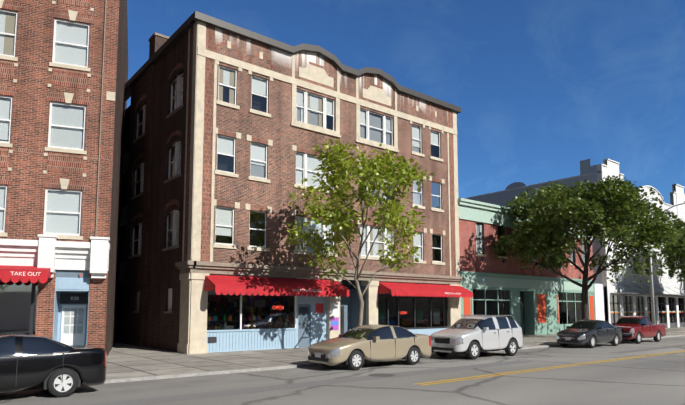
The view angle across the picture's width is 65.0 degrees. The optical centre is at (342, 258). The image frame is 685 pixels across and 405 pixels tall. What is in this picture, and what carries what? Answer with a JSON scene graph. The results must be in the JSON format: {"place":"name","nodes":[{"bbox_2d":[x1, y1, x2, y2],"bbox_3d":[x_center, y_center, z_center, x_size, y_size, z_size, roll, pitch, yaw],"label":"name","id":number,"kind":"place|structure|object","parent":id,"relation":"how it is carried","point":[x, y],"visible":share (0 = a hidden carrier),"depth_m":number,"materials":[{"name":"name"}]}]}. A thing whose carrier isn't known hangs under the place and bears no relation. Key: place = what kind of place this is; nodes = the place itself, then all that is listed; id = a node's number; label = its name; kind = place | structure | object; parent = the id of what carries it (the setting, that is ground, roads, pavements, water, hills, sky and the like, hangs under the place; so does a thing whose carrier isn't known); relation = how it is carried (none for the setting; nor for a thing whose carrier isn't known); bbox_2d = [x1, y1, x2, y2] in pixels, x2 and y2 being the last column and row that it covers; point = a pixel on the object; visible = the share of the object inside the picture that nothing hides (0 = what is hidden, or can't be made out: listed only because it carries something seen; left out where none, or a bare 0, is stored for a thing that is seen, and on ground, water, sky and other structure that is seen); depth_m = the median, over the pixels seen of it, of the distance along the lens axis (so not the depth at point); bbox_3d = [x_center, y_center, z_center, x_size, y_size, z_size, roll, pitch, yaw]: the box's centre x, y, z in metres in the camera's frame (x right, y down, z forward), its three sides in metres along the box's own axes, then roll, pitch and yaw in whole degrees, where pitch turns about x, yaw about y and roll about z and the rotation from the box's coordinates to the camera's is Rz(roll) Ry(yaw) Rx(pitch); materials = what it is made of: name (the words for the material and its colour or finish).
{"place":"outdoors","nodes":[
{"label":"outdoors","id":0,"kind":"place"},
{"bbox_2d":[0,0,127,355],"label":"building","id":1,"kind":"structure","parent":0,"point":[63,76],"depth_m":20.21,"materials":[{"name":"brick"}]},
{"bbox_2d":[0,265,51,282],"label":"awning","id":2,"kind":"object","parent":1,"relation":"attached to","point":[43,276],"visible":0.98,"depth_m":18.58,"materials":[{"name":"red fabric"}]},
{"bbox_2d":[12,272,40,275],"bbox_3d":[-10.914,0.537,18.526,0.913,0.133,0.008,2,-6,-21],"label":"sign lettering","id":3,"kind":"object","parent":2,"relation":"attached to","point":[28,274],"visible":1,"depth_m":18.56,"materials":[{"name":"white paint"}]},
{"bbox_2d":[0,336,684,404],"bbox_3d":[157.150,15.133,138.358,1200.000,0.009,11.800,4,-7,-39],"label":"road","id":4,"kind":"structure","parent":0,"point":[647,372],"depth_m":14.66,"materials":[{"name":"grey asphalt"}]},
{"bbox_2d":[0,334,106,396],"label":"car","id":5,"kind":"object","parent":4,"relation":"on","point":[53,367],"visible":1,"depth_m":12.41,"materials":[{"name":"black paint"}]},
{"bbox_2d":[308,324,431,369],"bbox_3d":[1.080,3.175,19.697,4.918,1.477,2.079,4,-7,-39],"label":"sedan","id":6,"kind":"object","parent":4,"relation":"on","point":[355,348],"visible":1,"depth_m":18.84,"materials":[{"name":"beige paint"}]},
{"bbox_2d":[430,315,522,359],"bbox_3d":[5.891,3.380,23.496,4.681,1.783,2.116,4,-7,-39],"label":"suv","id":7,"kind":"object","parent":4,"relation":"on","point":[473,337],"visible":0.98,"depth_m":22.66,"materials":[{"name":"white paint"}]},
{"bbox_2d":[556,320,621,347],"bbox_3d":[13.674,4.138,29.771,4.631,1.457,2.015,4,-7,-39],"label":"sedan","id":8,"kind":"object","parent":4,"relation":"on","point":[591,333],"visible":1,"depth_m":28.87,"materials":[{"name":"grey paint"}]},
{"bbox_2d":[612,316,666,343],"bbox_3d":[18.288,4.411,33.535,5.029,1.621,1.960,4,-7,-39],"label":"pickup truck","id":9,"kind":"object","parent":4,"relation":"on","point":[636,329],"visible":0.81,"depth_m":32.73,"materials":[{"name":"red paint"}]},
{"bbox_2d":[25,327,684,389],"bbox_3d":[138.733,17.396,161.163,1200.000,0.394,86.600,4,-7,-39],"label":"pavements","id":10,"kind":"structure","parent":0,"point":[126,362],"depth_m":20.54,"materials":[{"name":"grey concrete"}]},
{"bbox_2d":[118,11,463,353],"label":"building","id":11,"kind":"structure","parent":10,"relation":"on","point":[229,126],"depth_m":27.63,"materials":[{"name":"brick"}]},
{"bbox_2d":[208,303,338,342],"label":"posters","id":12,"kind":"object","parent":11,"relation":"in","point":[334,309],"depth_m":28.48,"materials":[{"name":"multicoloured paper"}]},
{"bbox_2d":[205,275,472,297],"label":"awnings","id":13,"kind":"object","parent":11,"relation":"attached to","point":[238,285],"visible":1,"depth_m":26.58,"materials":[{"name":"red fabric"}]},
{"bbox_2d":[465,158,684,327],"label":"building","id":14,"kind":"structure","parent":10,"relation":"on","point":[626,296],"depth_m":53.51,"materials":[{"name":"white paint"}]},
{"bbox_2d":[595,284,604,320],"bbox_3d":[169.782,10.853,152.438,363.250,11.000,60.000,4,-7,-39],"label":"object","id":15,"kind":"structure","parent":10,"relation":"on","point":[599,301],"depth_m":47.78,"materials":[{"name":"concrete"}]},
{"bbox_2d":[648,201,684,323],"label":"street light","id":16,"kind":"object","parent":10,"relation":"on","point":[652,296],"visible":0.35,"depth_m":39.18,"materials":[{"name":"grey metal"}]},
{"label":"tree pits","id":17,"kind":"object","parent":10,"relation":"on","visible":0},
{"bbox_2d":[285,138,433,326],"bbox_3d":[0.599,-0.548,24.182,6.573,9.565,6.510,0,-5,-2],"label":"tree","id":18,"kind":"object","parent":17,"relation":"on","point":[377,171],"visible":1,"depth_m":23.81,"materials":[{"name":"green plant"}]},
{"bbox_2d":[492,174,684,319],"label":"tree","id":19,"kind":"object","parent":17,"relation":"on","point":[614,213],"visible":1,"depth_m":34.98,"materials":[{"name":"green plant"}]},
{"bbox_2d":[656,219,684,281],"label":"tree","id":20,"kind":"object","parent":17,"relation":"on","point":[674,260],"visible":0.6,"depth_m":48.56,"materials":[{"name":"green plant"}]},
{"bbox_2d":[127,0,684,203],"label":"sky","id":21,"kind":"structure","parent":0,"point":[541,88],"materials":[{"name":"blue"}]},
{"bbox_2d":[458,198,595,334],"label":"building","id":22,"kind":"structure","parent":0,"point":[534,301],"depth_m":39.08,"materials":[{"name":"paint"}]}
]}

